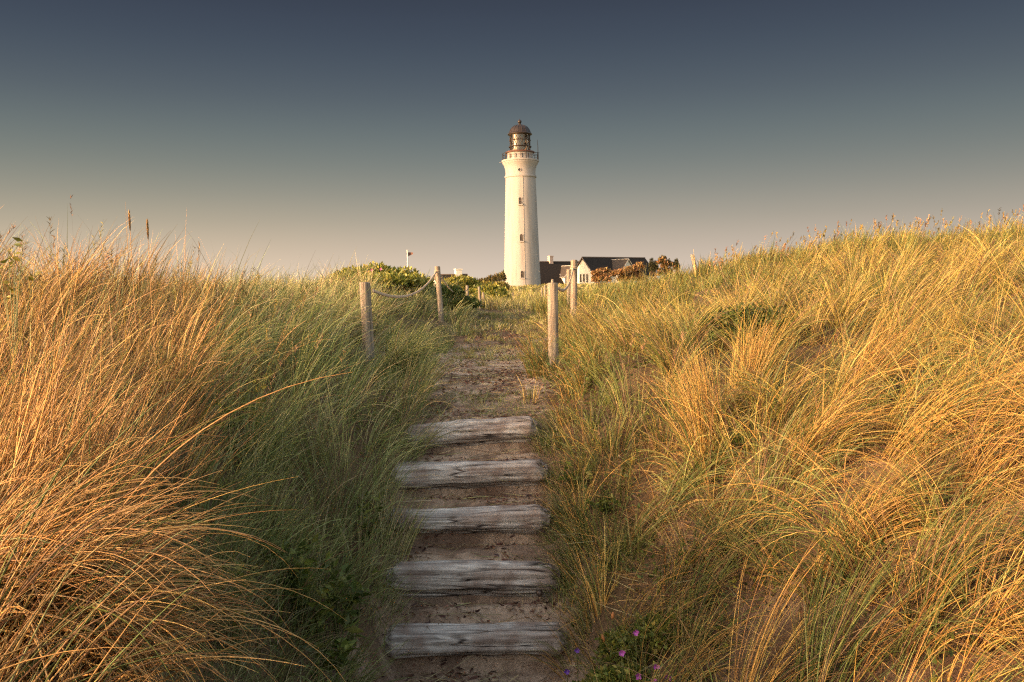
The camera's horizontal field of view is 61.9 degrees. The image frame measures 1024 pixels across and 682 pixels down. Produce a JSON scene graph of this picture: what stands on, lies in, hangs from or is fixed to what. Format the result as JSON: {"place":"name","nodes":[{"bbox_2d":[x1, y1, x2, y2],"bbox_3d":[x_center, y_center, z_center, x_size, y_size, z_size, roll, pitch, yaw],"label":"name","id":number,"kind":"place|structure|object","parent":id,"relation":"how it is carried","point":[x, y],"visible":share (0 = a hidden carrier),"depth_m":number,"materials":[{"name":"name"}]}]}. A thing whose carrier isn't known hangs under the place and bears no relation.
{"place":"outdoors","nodes":[
{"label":"outdoors","id":0,"kind":"place"},
{"bbox_2d":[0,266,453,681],"bbox_3d":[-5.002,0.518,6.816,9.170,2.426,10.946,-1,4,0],"label":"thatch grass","id":1,"kind":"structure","parent":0,"point":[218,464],"depth_m":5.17,"materials":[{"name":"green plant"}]},
{"bbox_2d":[20,232,482,681],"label":"green grass","id":2,"kind":"structure","parent":0,"point":[423,300],"depth_m":5.01,"materials":[{"name":"green plant"}]},
{"bbox_2d":[416,307,547,418],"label":"sandy path","id":3,"kind":"structure","parent":0,"point":[497,324],"depth_m":12.36,"materials":[{"name":"brown sand"}]},
{"bbox_2d":[0,241,1023,681],"bbox_3d":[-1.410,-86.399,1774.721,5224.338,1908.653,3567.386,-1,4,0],"label":"dune ground","id":4,"kind":"structure","parent":0,"point":[442,549],"depth_m":4.83,"materials":[{"name":"brown sand"}]},
{"bbox_2d":[0,237,41,385],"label":"leafy weed","id":5,"kind":"object","parent":4,"relation":"on","point":[30,277],"visible":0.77,"depth_m":4.62,"materials":[{"name":"green plant"}]},
{"bbox_2d":[128,210,139,382],"bbox_3d":[-2.300,-0.244,5.192,0.028,1.107,0.017,-1,4,0],"label":"grass seed head","id":6,"kind":"object","parent":4,"relation":"on","point":[129,219],"depth_m":5.18},
{"bbox_2d":[116,460,163,571],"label":"leafy weed","id":7,"kind":"object","parent":4,"relation":"on","point":[158,463],"visible":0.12,"depth_m":3.39,"materials":[{"name":"green plant"}]},
{"bbox_2d":[146,219,155,380],"bbox_3d":[-2.196,-0.212,5.196,0.019,1.073,0.019,-3,4,-27],"label":"grass seed head","id":8,"kind":"object","parent":4,"relation":"on","point":[147,225],"depth_m":5.18},
{"bbox_2d":[0,486,321,681],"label":"marram tussock","id":9,"kind":"object","parent":4,"relation":"on","point":[130,676],"visible":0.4,"depth_m":2.01,"materials":[{"name":"beige plant"}]},
{"bbox_2d":[0,372,349,681],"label":"marram tussock","id":10,"kind":"object","parent":4,"relation":"on","point":[105,549],"visible":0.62,"depth_m":2.04,"materials":[{"name":"beige plant"}]},
{"bbox_2d":[0,202,385,681],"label":"dry grass","id":11,"kind":"structure","parent":4,"relation":"on","point":[125,286],"depth_m":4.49,"materials":[{"name":"beige plant"}]},
{"bbox_2d":[208,399,241,475],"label":"leafy weed","id":12,"kind":"object","parent":4,"relation":"on","point":[231,425],"visible":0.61,"depth_m":4.64,"materials":[{"name":"green plant"}]},
{"bbox_2d":[211,547,267,664],"bbox_3d":[-1.055,1.026,3.307,0.171,0.491,0.206,0,4,23],"label":"leafy weed","id":13,"kind":"object","parent":4,"relation":"on","point":[234,623],"visible":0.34,"depth_m":3.28,"materials":[{"name":"green plant"}]},
{"bbox_2d":[227,370,272,439],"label":"leafy weed","id":14,"kind":"object","parent":4,"relation":"on","point":[257,401],"visible":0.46,"depth_m":5.04,"materials":[{"name":"green plant"}]},
{"bbox_2d":[263,530,313,628],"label":"leafy weed","id":15,"kind":"object","parent":4,"relation":"on","point":[301,559],"visible":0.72,"depth_m":3.95,"materials":[{"name":"green plant"}]},
{"bbox_2d":[262,532,332,629],"bbox_3d":[-0.995,1.153,3.980,0.322,0.492,0.148,-3,4,-30],"label":"leafy weed","id":16,"kind":"object","parent":4,"relation":"on","point":[306,548],"visible":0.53,"depth_m":3.97,"materials":[{"name":"green plant"}]},
{"bbox_2d":[286,572,348,652],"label":"leafy weed","id":17,"kind":"object","parent":4,"relation":"on","point":[323,591],"visible":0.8,"depth_m":3.87,"materials":[{"name":"green plant"}]},
{"bbox_2d":[303,558,359,638],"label":"leafy weed","id":18,"kind":"object","parent":4,"relation":"on","point":[348,611],"visible":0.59,"depth_m":4.06,"materials":[{"name":"green plant"}]},
{"bbox_2d":[300,614,369,681],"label":"leafy weed","id":19,"kind":"object","parent":4,"relation":"on","point":[342,644],"visible":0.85,"depth_m":3.77,"materials":[{"name":"green plant"}]},
{"bbox_2d":[326,550,379,647],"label":"leafy weed","id":20,"kind":"object","parent":4,"relation":"on","point":[361,593],"visible":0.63,"depth_m":4.17,"materials":[{"name":"green plant"}]},
{"bbox_2d":[359,282,374,366],"bbox_3d":[-1.381,0.077,8.220,0.142,1.290,0.108,-1,4,0],"label":"rope post","id":21,"kind":"object","parent":4,"relation":"on","point":[365,296],"visible":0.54,"depth_m":8.16,"materials":[{"name":"brown wood"}]},
{"bbox_2d":[352,490,383,565],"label":"leafy weed","id":22,"kind":"object","parent":4,"relation":"on","point":[374,520],"visible":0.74,"depth_m":4.79,"materials":[{"name":"green plant"}]},
{"bbox_2d":[330,260,434,295],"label":"rose bush","id":23,"kind":"object","parent":4,"relation":"on","point":[400,275],"visible":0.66,"depth_m":17.22,"materials":[{"name":"green plant"}]},
{"bbox_2d":[407,250,412,266],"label":"flagpole","id":24,"kind":"object","parent":4,"relation":"on","point":[409,253],"visible":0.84,"depth_m":149.35,"materials":[{"name":"metal"}]},
{"bbox_2d":[376,307,459,378],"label":"marram tussock","id":25,"kind":"object","parent":4,"relation":"on","point":[392,358],"visible":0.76,"depth_m":7.12,"materials":[{"name":"green plant"}]},
{"bbox_2d":[435,266,443,322],"bbox_3d":[-1.226,-0.588,14.590,0.159,1.383,0.094,-1,4,0],"label":"rope post","id":26,"kind":"object","parent":4,"relation":"on","point":[439,293],"visible":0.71,"depth_m":14.54,"materials":[{"name":"brown wood"}]},
{"bbox_2d":[372,270,440,297],"bbox_3d":[-1.279,-0.796,11.394,0.108,0.414,6.463,-1,4,0],"label":"fence rope","id":27,"kind":"object","parent":26,"relation":"attached to","point":[395,296],"visible":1,"depth_m":10.28,"materials":[{"name":"beige fabric"}]},
{"bbox_2d":[433,269,467,283],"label":"brown house","id":28,"kind":"structure","parent":4,"relation":"on","point":[457,272],"depth_m":175.40,"materials":[{"name":"stone"}]},
{"bbox_2d":[435,284,482,309],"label":"green bush","id":29,"kind":"object","parent":4,"relation":"on","point":[455,288],"visible":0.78,"depth_m":17.52,"materials":[{"name":"green plant"}]},
{"bbox_2d":[441,274,483,290],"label":"green bush","id":30,"kind":"object","parent":4,"relation":"on","point":[464,281],"visible":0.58,"depth_m":43.42,"materials":[{"name":"green plant"}]},
{"bbox_2d":[385,504,550,533],"bbox_3d":[-0.298,1.105,5.233,1.075,0.182,0.181,-1,4,0],"label":"log step","id":31,"kind":"object","parent":4,"relation":"on","point":[515,519],"visible":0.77,"depth_m":5.17,"materials":[{"name":"grey wood"}]},
{"bbox_2d":[391,459,548,489],"bbox_3d":[-0.287,0.883,5.585,1.052,0.197,0.217,-2,1,0],"label":"log step","id":32,"kind":"object","parent":4,"relation":"on","point":[465,475],"visible":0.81,"depth_m":5.50,"materials":[{"name":"grey wood"}]},
{"bbox_2d":[404,416,537,449],"bbox_3d":[-0.281,0.637,5.901,0.926,0.201,0.183,-3,4,0],"label":"log step","id":33,"kind":"object","parent":4,"relation":"on","point":[507,429],"visible":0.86,"depth_m":5.84,"materials":[{"name":"grey wood"}]},
{"bbox_2d":[386,559,560,597],"bbox_3d":[-0.220,1.369,4.954,1.002,0.226,0.315,0,2,0],"label":"log step","id":34,"kind":"object","parent":4,"relation":"on","point":[452,578],"visible":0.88,"depth_m":4.83,"materials":[{"name":"wood"}]},
{"bbox_2d":[382,622,567,658],"bbox_3d":[-0.200,1.621,4.578,0.998,0.197,0.206,-1,3,0],"label":"log step","id":35,"kind":"object","parent":4,"relation":"on","point":[495,639],"visible":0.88,"depth_m":4.50,"materials":[{"name":"grey wood"}]},
{"bbox_2d":[478,287,480,308],"bbox_3d":[-0.924,-1.046,24.983,0.139,1.100,0.076,-1,4,0],"label":"rope post","id":36,"kind":"object","parent":4,"relation":"on","point":[479,293],"visible":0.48,"depth_m":24.94,"materials":[{"name":"brown wood"}]},
{"bbox_2d":[465,283,510,301],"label":"green bush","id":37,"kind":"object","parent":4,"relation":"on","point":[492,290],"visible":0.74,"depth_m":33.56,"materials":[{"name":"green plant"}]},
{"bbox_2d":[477,269,506,283],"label":"brown scrub","id":38,"kind":"object","parent":4,"relation":"on","point":[500,276],"visible":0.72,"depth_m":119.47,"materials":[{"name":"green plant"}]},
{"bbox_2d":[483,280,509,289],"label":"green bush","id":39,"kind":"object","parent":4,"relation":"on","point":[504,284],"visible":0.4,"depth_m":89.57,"materials":[{"name":"green plant"}]},
{"bbox_2d":[0,195,1023,495],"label":"flowering grass","id":40,"kind":"structure","parent":4,"relation":"on","point":[258,275],"depth_m":6.33,"materials":[{"name":"beige plant"}]},
{"bbox_2d":[500,119,540,285],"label":"lighthouse","id":41,"kind":"object","parent":4,"relation":"on","point":[521,256],"visible":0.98,"depth_m":175.87,"materials":[{"name":"paint"}]},
{"bbox_2d":[518,197,522,204],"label":"window","id":42,"kind":"structure","parent":41,"relation":"in","point":[519,198],"depth_m":175.21,"materials":[{"name":"brown glass"}]},
{"bbox_2d":[519,234,523,241],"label":"window","id":43,"kind":"structure","parent":41,"relation":"in","point":[521,235],"depth_m":175.40,"materials":[{"name":"brown glass"}]},
{"bbox_2d":[520,270,524,278],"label":"window","id":44,"kind":"structure","parent":41,"relation":"in","point":[521,272],"depth_m":175.64,"materials":[{"name":"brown glass"}]},
{"bbox_2d":[502,318,559,378],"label":"marram tussock","id":45,"kind":"object","parent":4,"relation":"on","point":[536,359],"visible":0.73,"depth_m":7.33,"materials":[{"name":"plant"}]},
{"bbox_2d":[547,279,558,365],"bbox_3d":[0.390,0.068,8.021,0.100,1.299,0.100,-1,4,0],"label":"rope post","id":46,"kind":"object","parent":4,"relation":"on","point":[552,295],"visible":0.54,"depth_m":7.97,"materials":[{"name":"brown wood"}]},
{"bbox_2d":[540,256,578,284],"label":"house","id":47,"kind":"structure","parent":4,"relation":"on","point":[550,268],"depth_m":198.19,"materials":[{"name":"stone"}]},
{"bbox_2d":[471,280,649,311],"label":"meadow grass","id":48,"kind":"structure","parent":4,"relation":"on","point":[526,296],"depth_m":28.03,"materials":[{"name":"plant"}]},
{"bbox_2d":[529,474,597,595],"bbox_3d":[0.285,1.117,4.843,0.411,0.697,0.646,0,4,17],"label":"marram tussock","id":49,"kind":"object","parent":4,"relation":"on","point":[574,537],"visible":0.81,"depth_m":4.83,"materials":[{"name":"plant"}]},
{"bbox_2d":[566,269,570,303],"bbox_3d":[1.034,-0.703,15.488,0.076,1.192,0.076,-1,4,0],"label":"rope post","id":50,"kind":"object","parent":4,"relation":"on","point":[568,271],"visible":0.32,"depth_m":15.44,"materials":[{"name":"brown wood"}]},
{"bbox_2d":[570,260,576,317],"bbox_3d":[0.911,-0.464,12.597,0.125,1.467,0.098,-1,4,0],"label":"rope post","id":51,"kind":"object","parent":4,"relation":"on","point":[574,282],"visible":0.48,"depth_m":12.54,"materials":[{"name":"brown wood"}]},
{"bbox_2d":[558,267,577,291],"bbox_3d":[0.650,-0.775,10.324,0.113,0.348,4.641,-1,4,7],"label":"fence rope","id":52,"kind":"object","parent":51,"relation":"attached to","point":[566,287],"visible":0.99,"depth_m":10.52,"materials":[{"name":"beige fabric"}]},
{"bbox_2d":[556,461,592,493],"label":"leafy weed","id":53,"kind":"object","parent":4,"relation":"on","point":[569,479],"visible":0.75,"depth_m":5.23,"materials":[{"name":"green plant"}]},
{"bbox_2d":[174,237,1023,681],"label":"ground cover","id":54,"kind":"object","parent":4,"relation":"on","point":[882,543],"visible":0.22,"depth_m":4.69,"materials":[{"name":"green plant"}]},
{"bbox_2d":[590,267,611,287],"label":"rust bush","id":55,"kind":"object","parent":4,"relation":"on","point":[599,274],"visible":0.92,"depth_m":107.42,"materials":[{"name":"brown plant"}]},
{"bbox_2d":[585,491,622,517],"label":"leafy weed","id":56,"kind":"object","parent":4,"relation":"on","point":[603,508],"visible":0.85,"depth_m":4.94,"materials":[{"name":"green plant"}]},
{"bbox_2d":[577,256,656,283],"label":"gabled house","id":57,"kind":"structure","parent":4,"relation":"on","point":[586,266],"depth_m":190.46,"materials":[{"name":"stone"}]},
{"bbox_2d":[609,261,646,282],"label":"rust bush","id":58,"kind":"object","parent":4,"relation":"on","point":[632,271],"visible":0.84,"depth_m":118.80,"materials":[{"name":"brown plant"}]},
{"bbox_2d":[563,605,695,681],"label":"flowering plant","id":59,"kind":"object","parent":4,"relation":"on","point":[612,674],"visible":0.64,"depth_m":3.69,"materials":[{"name":"green plant"}]},
{"bbox_2d":[258,316,1023,681],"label":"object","id":60,"kind":"structure","parent":4,"relation":"on","point":[506,380],"depth_m":4.78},
{"bbox_2d":[652,260,658,277],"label":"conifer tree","id":61,"kind":"object","parent":4,"relation":"on","point":[655,266],"visible":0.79,"depth_m":139.36,"materials":[{"name":"green plant"}]},
{"bbox_2d":[656,255,675,275],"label":"rust bush","id":62,"kind":"object","parent":4,"relation":"on","point":[662,261],"visible":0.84,"depth_m":59.60,"materials":[{"name":"brown plant"}]},
{"bbox_2d":[672,258,679,271],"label":"conifer tree","id":63,"kind":"object","parent":4,"relation":"on","point":[676,261],"visible":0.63,"depth_m":139.30,"materials":[{"name":"green plant"}]},
{"bbox_2d":[635,321,726,467],"bbox_3d":[1.006,0.312,5.212,0.584,0.904,0.578,-1,4,0],"label":"marram tussock","id":64,"kind":"object","parent":4,"relation":"on","point":[695,403],"visible":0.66,"depth_m":5.08,"materials":[{"name":"yellow plant"}]},
{"bbox_2d":[690,254,697,271],"bbox_3d":[3.685,-1.261,16.959,0.275,0.919,0.076,-1,4,0],"label":"dune stake","id":65,"kind":"object","parent":4,"relation":"on","point":[692,257],"visible":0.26,"depth_m":16.91,"materials":[{"name":"brown wood"}]},
{"bbox_2d":[720,431,757,454],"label":"flowering plant","id":66,"kind":"object","parent":4,"relation":"on","point":[737,439],"visible":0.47,"depth_m":4.92,"materials":[{"name":"green plant"}]},
{"bbox_2d":[693,302,797,350],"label":"creeping shrub","id":67,"kind":"object","parent":4,"relation":"on","point":[752,313],"visible":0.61,"depth_m":6.86,"materials":[{"name":"green plant"}]},
{"bbox_2d":[519,216,1023,681],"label":"golden grass","id":68,"kind":"structure","parent":4,"relation":"on","point":[954,267],"depth_m":4.12,"materials":[{"name":"yellow plant"}]},
{"bbox_2d":[727,296,819,413],"bbox_3d":[1.749,0.057,5.777,0.696,0.858,0.618,-1,4,0],"label":"marram tussock","id":69,"kind":"object","parent":4,"relation":"on","point":[763,357],"visible":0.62,"depth_m":5.66,"materials":[{"name":"yellow plant"}]},
{"bbox_2d":[527,209,1023,331],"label":"crest grass","id":70,"kind":"structure","parent":4,"relation":"on","point":[704,272],"depth_m":13.78,"materials":[{"name":"yellow plant"}]},
{"bbox_2d":[771,363,932,480],"bbox_3d":[1.736,0.426,4.387,0.919,0.715,0.881,-3,4,-25],"label":"marram tussock","id":71,"kind":"object","parent":4,"relation":"on","point":[850,423],"visible":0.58,"depth_m":4.37,"materials":[{"name":"yellow plant"}]},
{"bbox_2d":[824,286,964,403],"bbox_3d":[2.411,0.020,5.384,0.929,0.766,1.016,1,4,24],"label":"marram tussock","id":72,"kind":"object","parent":4,"relation":"on","point":[887,356],"visible":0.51,"depth_m":5.33,"materials":[{"name":"yellow plant"}]},
{"bbox_2d":[811,428,1007,582],"bbox_3d":[1.666,0.674,3.596,0.804,0.706,0.852,-4,4,-35],"label":"marram tussock","id":73,"kind":"object","parent":4,"relation":"on","point":[880,520],"visible":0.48,"depth_m":3.52,"materials":[{"name":"yellow plant"}]},
{"bbox_2d":[881,335,1023,466],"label":"marram tussock","id":74,"kind":"object","parent":4,"relation":"on","point":[943,412],"visible":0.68,"depth_m":4.15,"materials":[{"name":"yellow plant"}]},
{"bbox_2d":[0,0,1023,285],"label":"sky","id":75,"kind":"structure","parent":0,"point":[379,129],"materials":[{"name":"blue"}]},
{"bbox_2d":[515,289,681,678],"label":"verge grass","id":76,"kind":"structure","parent":0,"point":[580,354],"depth_m":5.29,"materials":[{"name":"green plant"}]},
{"bbox_2d":[648,257,654,274],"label":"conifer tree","id":77,"kind":"object","parent":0,"point":[650,265],"visible":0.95,"depth_m":139.38,"materials":[{"name":"green plant"}]},
{"bbox_2d":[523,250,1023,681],"bbox_3d":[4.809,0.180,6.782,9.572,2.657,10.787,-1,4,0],"label":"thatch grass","id":78,"kind":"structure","parent":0,"point":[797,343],"depth_m":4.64,"materials":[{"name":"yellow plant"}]}
]}

